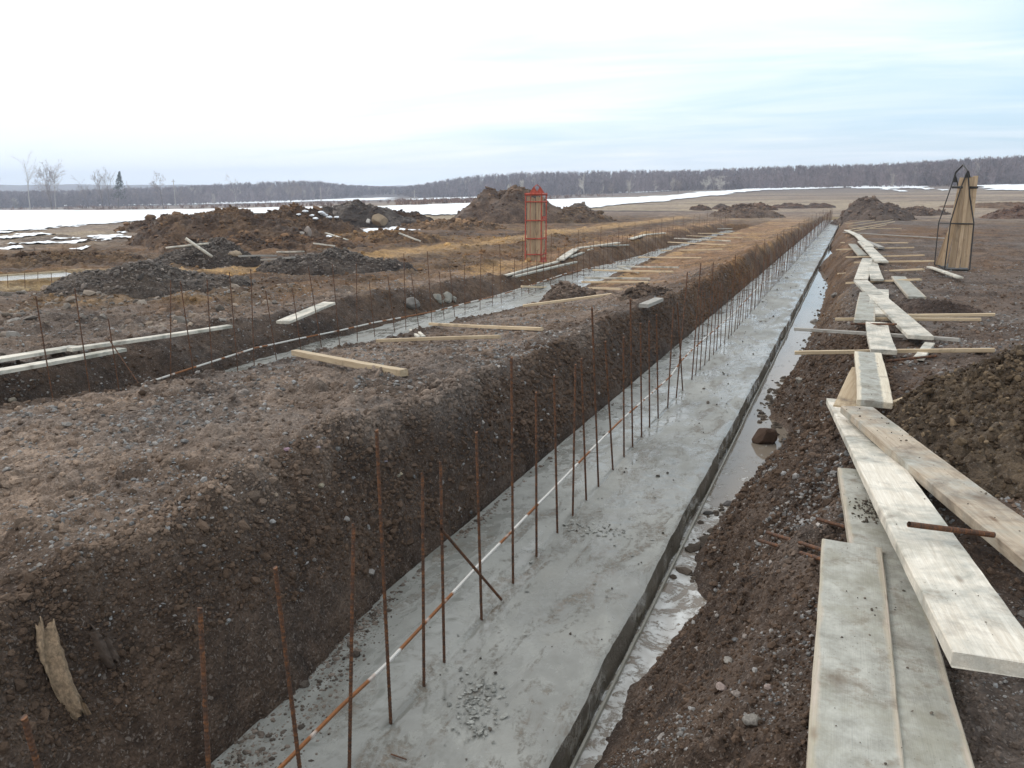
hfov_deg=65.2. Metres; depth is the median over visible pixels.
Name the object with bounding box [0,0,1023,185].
sky
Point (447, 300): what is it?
rock
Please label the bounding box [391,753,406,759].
wire piece
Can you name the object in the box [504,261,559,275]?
board
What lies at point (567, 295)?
earth heap
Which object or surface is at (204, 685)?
rebar
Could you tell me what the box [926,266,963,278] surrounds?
lath
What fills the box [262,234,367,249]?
earth heap
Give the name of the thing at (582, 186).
bare tree
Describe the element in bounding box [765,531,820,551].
rebar
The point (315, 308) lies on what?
rebar
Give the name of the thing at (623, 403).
rebar
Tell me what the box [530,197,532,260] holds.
timber board
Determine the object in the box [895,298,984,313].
clod heap
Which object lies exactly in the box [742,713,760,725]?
rock
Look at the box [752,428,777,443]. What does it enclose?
rock
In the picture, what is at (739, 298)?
rebar
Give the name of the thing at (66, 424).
rock
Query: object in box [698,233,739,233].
lath
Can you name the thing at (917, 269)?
lath
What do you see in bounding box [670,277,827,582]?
mud lumps
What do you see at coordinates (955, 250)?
timber board
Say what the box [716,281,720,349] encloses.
rebar
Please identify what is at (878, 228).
lath
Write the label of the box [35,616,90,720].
bark strip
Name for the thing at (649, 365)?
rebar
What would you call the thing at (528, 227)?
timber board
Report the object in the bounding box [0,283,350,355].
clod
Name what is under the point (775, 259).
rebar
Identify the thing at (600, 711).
form edging
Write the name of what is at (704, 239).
lath
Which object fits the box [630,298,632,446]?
rebar
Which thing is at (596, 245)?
board
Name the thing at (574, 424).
rebar
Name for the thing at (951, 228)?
timber board
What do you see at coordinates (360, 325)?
tie rail
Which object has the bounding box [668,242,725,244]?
lath
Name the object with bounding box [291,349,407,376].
lath
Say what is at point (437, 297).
rock
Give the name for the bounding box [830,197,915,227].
earth heap
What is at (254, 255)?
board
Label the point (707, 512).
rock
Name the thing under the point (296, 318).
rebar
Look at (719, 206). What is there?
earth heap
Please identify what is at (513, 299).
concrete footing
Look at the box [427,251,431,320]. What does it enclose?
rebar
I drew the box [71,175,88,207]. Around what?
bare tree
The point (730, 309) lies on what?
rebar
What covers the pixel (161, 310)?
field clods
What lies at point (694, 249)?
lath
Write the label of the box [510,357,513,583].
rebar
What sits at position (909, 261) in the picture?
lath
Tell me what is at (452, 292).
rebar
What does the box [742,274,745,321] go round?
rebar
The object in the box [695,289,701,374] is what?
rebar
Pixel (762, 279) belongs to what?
rebar
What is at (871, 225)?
lath
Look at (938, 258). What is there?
timber board
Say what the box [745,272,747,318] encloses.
rebar
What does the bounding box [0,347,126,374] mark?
board
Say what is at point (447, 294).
rock
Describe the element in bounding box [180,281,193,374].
rebar
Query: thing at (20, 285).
sand strip
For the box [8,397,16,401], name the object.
rock
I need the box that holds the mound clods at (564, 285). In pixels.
[0,184,1023,300]
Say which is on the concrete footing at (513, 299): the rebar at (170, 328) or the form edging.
the rebar at (170, 328)
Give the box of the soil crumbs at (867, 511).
[848,498,877,523]
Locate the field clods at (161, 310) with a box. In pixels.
[0,232,637,337]
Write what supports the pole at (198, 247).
on the gravel heap at (253, 262)
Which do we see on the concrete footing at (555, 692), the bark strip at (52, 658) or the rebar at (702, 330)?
the rebar at (702, 330)
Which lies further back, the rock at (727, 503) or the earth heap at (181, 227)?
the earth heap at (181, 227)
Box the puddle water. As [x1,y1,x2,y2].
[573,249,831,767]
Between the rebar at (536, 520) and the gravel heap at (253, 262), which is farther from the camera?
the gravel heap at (253, 262)
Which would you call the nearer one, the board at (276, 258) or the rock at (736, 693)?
the rock at (736, 693)
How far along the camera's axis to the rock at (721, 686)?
3.38 m
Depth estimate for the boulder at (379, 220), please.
51.81 m
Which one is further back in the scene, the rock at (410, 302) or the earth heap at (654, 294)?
the rock at (410, 302)
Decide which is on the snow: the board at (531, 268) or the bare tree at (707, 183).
the bare tree at (707, 183)
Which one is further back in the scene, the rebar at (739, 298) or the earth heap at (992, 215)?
the earth heap at (992, 215)
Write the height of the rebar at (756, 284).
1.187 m
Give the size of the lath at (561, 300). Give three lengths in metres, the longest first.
2.190 x 0.068 x 0.052 m
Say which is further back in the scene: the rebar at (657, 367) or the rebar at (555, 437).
the rebar at (657, 367)
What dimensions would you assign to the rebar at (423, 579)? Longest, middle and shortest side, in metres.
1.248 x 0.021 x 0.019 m
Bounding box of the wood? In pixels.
[0,154,1023,207]
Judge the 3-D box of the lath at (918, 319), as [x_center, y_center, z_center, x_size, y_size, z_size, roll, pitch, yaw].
[5.182,-0.856,10.569,1.781,0.044,0.059,4,13,40]
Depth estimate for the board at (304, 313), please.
13.66 m
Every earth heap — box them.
[0,251,151,268]
[114,214,171,232]
[123,206,328,247]
[145,233,281,253]
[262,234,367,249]
[268,204,363,235]
[322,201,416,227]
[332,228,442,243]
[398,211,433,221]
[399,219,500,230]
[454,187,563,223]
[541,284,595,300]
[553,208,613,223]
[622,283,671,299]
[709,203,784,217]
[711,203,729,209]
[773,203,809,208]
[808,203,835,207]
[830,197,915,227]
[906,207,949,215]
[939,202,1023,208]
[982,208,1023,218]
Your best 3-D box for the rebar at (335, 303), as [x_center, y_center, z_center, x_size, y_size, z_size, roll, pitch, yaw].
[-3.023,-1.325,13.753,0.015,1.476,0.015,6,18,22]
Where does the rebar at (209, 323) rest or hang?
on the concrete footing at (513, 299)
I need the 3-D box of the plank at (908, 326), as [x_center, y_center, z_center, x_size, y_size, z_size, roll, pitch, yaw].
[5.656,-1.263,12.227,0.270,0.054,7.451,4,13,18]
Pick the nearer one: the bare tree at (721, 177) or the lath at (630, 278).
the lath at (630, 278)
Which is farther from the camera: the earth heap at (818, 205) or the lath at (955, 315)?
the earth heap at (818, 205)
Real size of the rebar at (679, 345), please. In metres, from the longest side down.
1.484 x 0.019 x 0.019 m
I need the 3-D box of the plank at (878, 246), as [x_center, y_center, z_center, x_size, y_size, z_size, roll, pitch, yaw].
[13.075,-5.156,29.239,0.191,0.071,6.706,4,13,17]
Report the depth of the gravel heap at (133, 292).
17.50 m
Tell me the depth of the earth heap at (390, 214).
52.82 m
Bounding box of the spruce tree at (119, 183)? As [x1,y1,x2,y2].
[112,171,128,208]
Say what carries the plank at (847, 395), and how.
on the plank at (966, 621)
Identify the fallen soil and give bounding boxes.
[211,388,633,767]
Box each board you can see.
[0,271,64,276]
[0,345,74,362]
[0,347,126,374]
[8,276,66,280]
[67,325,232,351]
[238,255,276,256]
[260,256,294,260]
[276,251,304,252]
[276,302,334,323]
[313,243,334,246]
[324,233,348,239]
[398,233,420,241]
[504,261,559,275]
[512,261,577,276]
[527,197,529,257]
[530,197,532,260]
[532,198,535,260]
[536,197,538,260]
[538,197,540,260]
[542,197,542,241]
[542,219,543,260]
[556,248,578,260]
[568,248,593,257]
[576,242,619,248]
[601,244,628,246]
[936,234,946,264]
[938,228,948,264]
[941,177,963,265]
[948,190,961,267]
[951,178,966,267]
[955,178,970,267]
[960,177,974,267]
[965,176,977,267]
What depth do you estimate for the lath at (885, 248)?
26.23 m
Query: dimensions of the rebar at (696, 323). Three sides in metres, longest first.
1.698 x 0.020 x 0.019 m
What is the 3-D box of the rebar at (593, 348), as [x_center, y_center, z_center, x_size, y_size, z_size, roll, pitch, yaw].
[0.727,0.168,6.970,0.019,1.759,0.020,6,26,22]
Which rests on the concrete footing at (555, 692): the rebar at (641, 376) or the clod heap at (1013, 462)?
the rebar at (641, 376)
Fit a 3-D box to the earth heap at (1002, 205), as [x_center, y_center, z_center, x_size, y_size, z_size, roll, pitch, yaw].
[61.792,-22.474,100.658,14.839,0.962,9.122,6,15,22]
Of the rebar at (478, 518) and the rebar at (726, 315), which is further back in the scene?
the rebar at (726, 315)
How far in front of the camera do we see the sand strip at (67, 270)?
21.45 m
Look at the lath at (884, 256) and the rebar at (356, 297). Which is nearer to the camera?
the rebar at (356, 297)
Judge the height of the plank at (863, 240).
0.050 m
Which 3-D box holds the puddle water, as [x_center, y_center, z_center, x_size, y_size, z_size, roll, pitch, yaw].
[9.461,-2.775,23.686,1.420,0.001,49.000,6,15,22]
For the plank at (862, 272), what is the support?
on the plank at (875, 274)
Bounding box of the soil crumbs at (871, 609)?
[835,548,901,764]
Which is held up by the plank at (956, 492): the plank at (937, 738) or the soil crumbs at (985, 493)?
the soil crumbs at (985, 493)
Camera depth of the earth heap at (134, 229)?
48.91 m
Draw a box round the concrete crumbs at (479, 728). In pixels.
[414,371,726,763]
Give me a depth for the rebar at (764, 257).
20.08 m
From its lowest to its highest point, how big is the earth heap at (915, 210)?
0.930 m
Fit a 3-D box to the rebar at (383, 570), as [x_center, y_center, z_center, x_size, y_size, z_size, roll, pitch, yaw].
[-0.617,0.979,3.860,0.019,1.592,0.021,6,15,22]
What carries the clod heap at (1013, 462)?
on the ground
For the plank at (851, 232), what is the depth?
38.71 m
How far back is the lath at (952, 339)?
9.69 m
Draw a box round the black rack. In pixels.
[934,164,977,270]
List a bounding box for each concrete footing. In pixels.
[0,272,71,280]
[211,220,838,767]
[223,231,731,371]
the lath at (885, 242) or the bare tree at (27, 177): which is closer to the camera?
the lath at (885, 242)
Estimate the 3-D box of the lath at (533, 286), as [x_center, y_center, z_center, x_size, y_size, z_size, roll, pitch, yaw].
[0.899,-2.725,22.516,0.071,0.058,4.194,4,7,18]
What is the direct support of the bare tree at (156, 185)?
on the ground
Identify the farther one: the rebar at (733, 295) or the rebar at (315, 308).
the rebar at (733, 295)
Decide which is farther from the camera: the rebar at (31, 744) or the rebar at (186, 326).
the rebar at (186, 326)
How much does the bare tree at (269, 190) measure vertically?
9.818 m
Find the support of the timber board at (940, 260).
in the black rack
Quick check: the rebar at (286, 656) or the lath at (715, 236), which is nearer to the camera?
the rebar at (286, 656)
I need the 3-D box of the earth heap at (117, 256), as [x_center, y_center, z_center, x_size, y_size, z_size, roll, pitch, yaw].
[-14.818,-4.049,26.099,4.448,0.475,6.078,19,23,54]
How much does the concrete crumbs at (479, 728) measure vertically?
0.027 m
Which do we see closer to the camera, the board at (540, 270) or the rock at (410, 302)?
the rock at (410, 302)
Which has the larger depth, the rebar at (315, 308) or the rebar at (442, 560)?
the rebar at (315, 308)
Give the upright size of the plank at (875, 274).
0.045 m
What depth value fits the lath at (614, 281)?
20.55 m
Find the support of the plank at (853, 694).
on the plank at (937, 738)
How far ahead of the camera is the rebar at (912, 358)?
7.84 m
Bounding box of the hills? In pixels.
[0,184,405,193]
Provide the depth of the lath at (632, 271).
23.15 m
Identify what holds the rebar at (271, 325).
on the concrete footing at (513, 299)
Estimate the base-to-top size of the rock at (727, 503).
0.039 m
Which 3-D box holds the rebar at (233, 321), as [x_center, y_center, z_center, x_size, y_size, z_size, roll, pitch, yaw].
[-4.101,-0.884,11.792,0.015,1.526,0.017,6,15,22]
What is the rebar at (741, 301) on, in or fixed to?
on the concrete footing at (555, 692)
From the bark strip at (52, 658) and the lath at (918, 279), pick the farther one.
the lath at (918, 279)
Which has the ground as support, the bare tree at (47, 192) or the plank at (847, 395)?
the bare tree at (47, 192)
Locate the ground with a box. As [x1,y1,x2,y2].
[0,159,1023,767]
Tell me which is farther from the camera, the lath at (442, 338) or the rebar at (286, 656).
the lath at (442, 338)
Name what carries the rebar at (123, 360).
on the concrete footing at (513, 299)
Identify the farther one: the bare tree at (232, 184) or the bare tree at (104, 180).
the bare tree at (232, 184)
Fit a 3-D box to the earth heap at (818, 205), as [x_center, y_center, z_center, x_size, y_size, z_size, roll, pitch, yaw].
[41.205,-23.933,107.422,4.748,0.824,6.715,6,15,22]
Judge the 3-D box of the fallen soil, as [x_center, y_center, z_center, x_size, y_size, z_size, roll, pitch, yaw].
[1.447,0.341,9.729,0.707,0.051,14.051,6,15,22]
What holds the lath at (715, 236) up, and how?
on the ground
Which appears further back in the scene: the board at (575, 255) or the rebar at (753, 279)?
the board at (575, 255)
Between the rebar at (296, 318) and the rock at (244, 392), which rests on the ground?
the rock at (244, 392)
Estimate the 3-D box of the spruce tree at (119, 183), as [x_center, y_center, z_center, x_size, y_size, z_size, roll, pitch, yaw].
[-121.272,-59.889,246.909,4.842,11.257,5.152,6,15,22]
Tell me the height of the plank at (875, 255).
0.052 m
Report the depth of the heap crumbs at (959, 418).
5.39 m
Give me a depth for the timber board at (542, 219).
26.77 m
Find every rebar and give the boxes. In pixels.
[20,714,41,767]
[35,296,52,397]
[74,288,90,391]
[107,337,138,382]
[108,319,119,390]
[170,280,170,377]
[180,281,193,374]
[197,607,210,767]
[206,279,212,368]
[229,272,237,371]
[250,269,254,365]
[265,291,276,359]
[273,566,301,767]
[292,288,300,348]
[308,267,321,347]
[332,264,339,344]
[347,523,355,767]
[356,262,357,341]
[369,281,374,335]
[375,429,392,724]
[387,276,394,331]
[403,253,405,326]
[411,273,418,325]
[421,472,425,686]
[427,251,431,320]
[439,462,445,662]
[439,528,502,600]
[449,266,454,316]
[475,431,482,620]
[480,263,480,298]
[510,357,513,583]
[535,391,537,556]
[543,251,543,280]
[553,375,557,532]
[572,364,576,515]
[580,358,586,500]
[591,307,598,486]
[604,341,613,469]
[623,336,624,456]
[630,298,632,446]
[640,323,641,436]
[648,321,649,427]
[656,314,658,417]
[667,306,673,407]
[676,272,687,397]
[677,302,682,390]
[691,263,700,379]
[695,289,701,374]
[700,291,705,369]
[704,262,713,364]
[709,285,714,358]
[713,281,717,354]
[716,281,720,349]
[720,284,722,346]
[724,288,728,342]
[728,279,733,338]
[731,255,735,334]
[734,270,740,331]
[737,268,741,328]
[739,277,744,324]
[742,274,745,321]
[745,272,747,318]
[747,270,749,315]
[750,245,756,311]
[754,259,758,309]
[758,539,819,560]
[759,258,764,302]
[763,241,764,287]
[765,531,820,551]
[773,233,777,285]
[815,517,844,528]
[850,323,896,324]
[886,354,937,361]
[907,521,995,537]
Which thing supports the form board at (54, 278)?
on the ground
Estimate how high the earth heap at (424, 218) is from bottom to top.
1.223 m
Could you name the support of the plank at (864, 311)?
on the plank at (908, 326)
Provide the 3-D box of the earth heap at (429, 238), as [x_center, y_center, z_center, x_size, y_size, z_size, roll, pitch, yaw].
[-6.004,-6.901,37.459,5.598,0.779,5.462,6,15,22]
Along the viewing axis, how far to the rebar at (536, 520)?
5.74 m
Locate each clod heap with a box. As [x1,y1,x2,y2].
[890,345,1023,501]
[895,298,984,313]
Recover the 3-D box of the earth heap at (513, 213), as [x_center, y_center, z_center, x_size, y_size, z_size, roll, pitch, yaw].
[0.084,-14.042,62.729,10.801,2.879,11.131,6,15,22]
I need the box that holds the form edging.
[570,248,828,767]
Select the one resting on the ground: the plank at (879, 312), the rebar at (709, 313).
the plank at (879, 312)
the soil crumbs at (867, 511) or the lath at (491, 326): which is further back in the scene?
the lath at (491, 326)
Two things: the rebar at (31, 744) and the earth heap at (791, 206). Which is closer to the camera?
the rebar at (31, 744)
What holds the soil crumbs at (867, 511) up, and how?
on the plank at (937, 738)
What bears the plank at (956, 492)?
on the plank at (966, 621)
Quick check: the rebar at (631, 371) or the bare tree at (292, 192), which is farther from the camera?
the bare tree at (292, 192)
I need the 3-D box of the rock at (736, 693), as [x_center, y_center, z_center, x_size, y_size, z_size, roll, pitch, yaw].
[0.900,1.243,3.215,0.040,0.028,0.041,0,13,2]
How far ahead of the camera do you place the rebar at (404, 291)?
15.44 m
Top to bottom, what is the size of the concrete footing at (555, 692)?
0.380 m
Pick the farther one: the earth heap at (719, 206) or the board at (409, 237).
the earth heap at (719, 206)
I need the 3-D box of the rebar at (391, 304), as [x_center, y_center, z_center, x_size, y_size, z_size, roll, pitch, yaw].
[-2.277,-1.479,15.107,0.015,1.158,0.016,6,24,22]
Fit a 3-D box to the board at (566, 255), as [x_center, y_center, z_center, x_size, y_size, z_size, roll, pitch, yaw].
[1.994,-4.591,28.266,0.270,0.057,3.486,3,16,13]
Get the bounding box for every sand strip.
[0,268,105,274]
[0,279,54,291]
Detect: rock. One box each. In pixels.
[0,331,7,336]
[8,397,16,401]
[62,422,71,426]
[238,389,249,394]
[406,297,419,308]
[433,294,441,300]
[443,291,452,299]
[444,298,451,302]
[703,511,712,514]
[716,682,726,690]
[723,500,731,505]
[723,656,731,663]
[731,690,740,697]
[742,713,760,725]
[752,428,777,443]
[764,684,771,690]
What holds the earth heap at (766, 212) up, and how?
on the ground
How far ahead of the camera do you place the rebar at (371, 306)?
14.58 m
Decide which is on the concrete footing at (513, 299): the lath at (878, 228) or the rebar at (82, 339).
the rebar at (82, 339)
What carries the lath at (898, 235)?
on the ground
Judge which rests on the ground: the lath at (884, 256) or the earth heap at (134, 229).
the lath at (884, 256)
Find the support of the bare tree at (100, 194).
on the ground
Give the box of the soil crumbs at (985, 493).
[846,408,1019,530]
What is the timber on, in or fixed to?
on the ground
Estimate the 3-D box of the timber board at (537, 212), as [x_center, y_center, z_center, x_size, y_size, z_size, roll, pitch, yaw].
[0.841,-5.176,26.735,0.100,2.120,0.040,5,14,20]
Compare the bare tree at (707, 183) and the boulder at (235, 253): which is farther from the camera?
the bare tree at (707, 183)
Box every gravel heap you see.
[43,262,254,298]
[153,238,263,268]
[255,250,415,275]
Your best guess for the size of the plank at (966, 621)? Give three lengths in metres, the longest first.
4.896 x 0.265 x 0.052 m
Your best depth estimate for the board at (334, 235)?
36.89 m
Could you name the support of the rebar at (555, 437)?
on the concrete footing at (555, 692)
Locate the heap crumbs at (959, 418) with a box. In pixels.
[883,342,1023,498]
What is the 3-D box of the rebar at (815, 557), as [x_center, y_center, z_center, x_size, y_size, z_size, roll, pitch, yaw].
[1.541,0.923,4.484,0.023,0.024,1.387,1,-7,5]
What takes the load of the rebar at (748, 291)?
on the concrete footing at (555, 692)
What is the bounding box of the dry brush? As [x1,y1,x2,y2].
[0,193,605,209]
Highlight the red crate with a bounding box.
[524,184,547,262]
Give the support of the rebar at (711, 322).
on the concrete footing at (555, 692)
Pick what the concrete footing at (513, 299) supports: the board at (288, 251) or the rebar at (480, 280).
the rebar at (480, 280)
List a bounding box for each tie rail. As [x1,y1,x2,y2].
[141,248,659,383]
[277,216,831,767]
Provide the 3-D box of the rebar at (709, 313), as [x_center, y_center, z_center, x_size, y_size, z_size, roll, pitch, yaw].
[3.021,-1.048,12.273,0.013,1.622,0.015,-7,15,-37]
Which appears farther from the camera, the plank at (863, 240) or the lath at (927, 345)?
the plank at (863, 240)
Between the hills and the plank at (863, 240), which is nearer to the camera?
the plank at (863, 240)
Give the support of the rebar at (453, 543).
on the concrete footing at (555, 692)
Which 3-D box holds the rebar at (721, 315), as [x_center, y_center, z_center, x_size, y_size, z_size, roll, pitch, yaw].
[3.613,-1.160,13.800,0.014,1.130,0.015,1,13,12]
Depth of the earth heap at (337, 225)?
41.41 m
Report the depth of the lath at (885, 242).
28.96 m
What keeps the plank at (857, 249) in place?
on the ground
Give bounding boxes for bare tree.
[12,152,40,209]
[33,161,63,209]
[43,159,63,208]
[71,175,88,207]
[90,170,106,206]
[98,166,116,207]
[150,170,165,208]
[225,172,240,199]
[265,182,273,201]
[282,180,299,201]
[578,174,584,189]
[700,176,711,190]
[715,175,726,190]
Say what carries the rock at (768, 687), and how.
on the ground
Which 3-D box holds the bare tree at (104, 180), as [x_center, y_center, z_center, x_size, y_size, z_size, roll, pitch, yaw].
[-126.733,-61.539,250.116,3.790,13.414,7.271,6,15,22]
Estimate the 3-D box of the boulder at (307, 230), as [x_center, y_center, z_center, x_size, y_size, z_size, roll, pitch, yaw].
[-9.147,-6.777,35.785,0.345,0.591,0.300,6,15,23]
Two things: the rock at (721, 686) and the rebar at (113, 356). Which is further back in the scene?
the rebar at (113, 356)
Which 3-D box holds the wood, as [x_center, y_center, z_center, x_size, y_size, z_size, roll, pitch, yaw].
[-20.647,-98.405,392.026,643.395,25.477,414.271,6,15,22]
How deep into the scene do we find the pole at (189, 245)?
23.89 m
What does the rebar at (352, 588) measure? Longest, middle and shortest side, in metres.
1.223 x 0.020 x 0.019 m
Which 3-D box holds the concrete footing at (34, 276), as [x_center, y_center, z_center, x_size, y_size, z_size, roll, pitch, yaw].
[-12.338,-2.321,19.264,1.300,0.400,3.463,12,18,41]
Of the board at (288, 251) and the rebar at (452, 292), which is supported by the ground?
the board at (288, 251)
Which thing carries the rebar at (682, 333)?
on the concrete footing at (555, 692)
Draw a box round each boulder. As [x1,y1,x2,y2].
[228,250,241,256]
[304,226,311,236]
[371,214,387,226]
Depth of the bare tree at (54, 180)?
237.97 m
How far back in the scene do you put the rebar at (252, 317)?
12.14 m
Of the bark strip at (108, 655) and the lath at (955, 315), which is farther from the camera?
the lath at (955, 315)
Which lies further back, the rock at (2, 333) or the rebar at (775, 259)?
the rebar at (775, 259)
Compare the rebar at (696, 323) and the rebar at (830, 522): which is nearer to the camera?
the rebar at (830, 522)
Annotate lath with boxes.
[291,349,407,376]
[376,335,500,342]
[429,323,543,330]
[521,285,546,287]
[523,293,611,306]
[582,281,648,282]
[584,277,649,279]
[589,287,622,289]
[592,269,673,272]
[617,266,678,267]
[638,256,700,257]
[661,249,723,250]
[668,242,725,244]
[674,238,730,241]
[686,235,742,237]
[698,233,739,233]
[794,327,960,341]
[794,348,994,354]
[835,317,980,320]
[836,247,913,249]
[837,268,924,273]
[841,242,907,242]
[843,232,944,238]
[846,254,924,257]
[846,278,921,283]
[849,221,894,229]
[853,228,901,228]
[854,260,933,262]
[908,313,994,316]
[913,342,934,360]
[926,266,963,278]
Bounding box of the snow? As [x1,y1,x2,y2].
[0,184,1023,249]
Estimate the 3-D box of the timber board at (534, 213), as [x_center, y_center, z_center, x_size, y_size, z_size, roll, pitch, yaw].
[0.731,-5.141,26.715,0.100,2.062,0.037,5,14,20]
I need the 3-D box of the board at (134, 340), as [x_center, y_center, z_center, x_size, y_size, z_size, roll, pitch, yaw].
[-4.867,-0.647,10.985,0.130,0.050,2.505,8,14,29]
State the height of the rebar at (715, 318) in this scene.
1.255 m
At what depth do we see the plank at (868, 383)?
6.72 m
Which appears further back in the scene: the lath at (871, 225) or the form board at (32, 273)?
the lath at (871, 225)
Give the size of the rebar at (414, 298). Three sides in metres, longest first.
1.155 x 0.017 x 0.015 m
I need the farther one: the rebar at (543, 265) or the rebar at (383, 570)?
the rebar at (543, 265)
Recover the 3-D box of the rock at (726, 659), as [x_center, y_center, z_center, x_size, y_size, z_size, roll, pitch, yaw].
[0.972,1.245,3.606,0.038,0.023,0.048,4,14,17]
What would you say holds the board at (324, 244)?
on the ground
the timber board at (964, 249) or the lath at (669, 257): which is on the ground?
the lath at (669, 257)
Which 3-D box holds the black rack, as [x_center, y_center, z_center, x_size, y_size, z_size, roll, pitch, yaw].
[10.382,-3.874,18.629,0.581,2.409,0.879,3,14,12]
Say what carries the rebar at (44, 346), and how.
on the concrete footing at (513, 299)
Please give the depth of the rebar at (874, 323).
9.78 m
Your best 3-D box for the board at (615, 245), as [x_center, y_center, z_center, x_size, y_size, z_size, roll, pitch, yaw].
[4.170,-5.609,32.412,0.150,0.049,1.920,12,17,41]
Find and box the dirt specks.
[374,270,807,765]
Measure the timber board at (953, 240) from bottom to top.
1.772 m
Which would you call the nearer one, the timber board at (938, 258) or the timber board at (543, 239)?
the timber board at (938, 258)
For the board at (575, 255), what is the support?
on the ground
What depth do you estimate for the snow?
129.36 m
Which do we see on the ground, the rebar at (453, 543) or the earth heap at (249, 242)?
the earth heap at (249, 242)
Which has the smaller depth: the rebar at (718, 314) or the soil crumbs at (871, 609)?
the soil crumbs at (871, 609)
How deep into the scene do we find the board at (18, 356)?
9.70 m
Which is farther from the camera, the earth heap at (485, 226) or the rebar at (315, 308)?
the earth heap at (485, 226)
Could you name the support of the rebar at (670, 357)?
on the concrete footing at (555, 692)
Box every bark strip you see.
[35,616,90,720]
[83,623,120,668]
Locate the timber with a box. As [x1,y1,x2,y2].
[639,297,663,307]
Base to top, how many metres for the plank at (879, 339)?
0.054 m
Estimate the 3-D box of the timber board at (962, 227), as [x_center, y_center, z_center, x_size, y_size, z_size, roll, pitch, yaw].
[10.356,-3.688,18.362,0.090,2.041,0.040,7,14,28]
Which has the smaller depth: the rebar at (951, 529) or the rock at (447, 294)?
the rebar at (951, 529)
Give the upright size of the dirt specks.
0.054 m
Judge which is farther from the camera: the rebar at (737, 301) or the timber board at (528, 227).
the timber board at (528, 227)
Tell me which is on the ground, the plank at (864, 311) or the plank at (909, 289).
the plank at (909, 289)
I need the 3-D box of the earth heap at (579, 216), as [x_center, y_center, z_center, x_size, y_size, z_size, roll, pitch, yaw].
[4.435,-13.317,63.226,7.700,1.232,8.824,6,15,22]
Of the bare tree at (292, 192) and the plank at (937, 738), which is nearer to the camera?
the plank at (937, 738)
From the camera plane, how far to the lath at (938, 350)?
8.26 m
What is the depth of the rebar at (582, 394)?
6.70 m
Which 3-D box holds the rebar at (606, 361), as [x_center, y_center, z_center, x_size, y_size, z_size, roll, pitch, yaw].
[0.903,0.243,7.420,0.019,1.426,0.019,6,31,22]
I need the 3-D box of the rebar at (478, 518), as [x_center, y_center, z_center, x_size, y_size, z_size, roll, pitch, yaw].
[-0.200,0.897,4.864,0.019,1.283,0.021,6,17,22]
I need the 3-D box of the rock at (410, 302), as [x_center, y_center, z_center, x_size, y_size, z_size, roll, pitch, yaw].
[-2.186,-1.741,17.423,0.273,0.291,0.398,12,18,41]
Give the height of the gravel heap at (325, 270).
0.871 m
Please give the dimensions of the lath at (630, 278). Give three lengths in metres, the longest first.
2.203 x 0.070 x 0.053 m
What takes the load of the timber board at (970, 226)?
in the black rack
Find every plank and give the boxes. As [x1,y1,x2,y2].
[806,539,903,767]
[826,398,1023,677]
[833,367,856,406]
[837,467,974,767]
[840,406,1023,572]
[844,230,861,235]
[848,244,867,255]
[853,280,933,339]
[853,292,874,322]
[854,234,873,246]
[854,258,872,279]
[854,351,892,408]
[857,241,888,262]
[865,322,896,354]
[867,240,884,248]
[868,261,883,280]
[869,289,888,316]
[891,276,926,298]
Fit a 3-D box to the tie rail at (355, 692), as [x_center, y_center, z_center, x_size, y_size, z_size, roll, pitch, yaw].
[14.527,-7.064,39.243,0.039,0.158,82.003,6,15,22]
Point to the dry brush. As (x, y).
(433, 200)
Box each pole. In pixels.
[166,243,208,248]
[185,237,212,257]

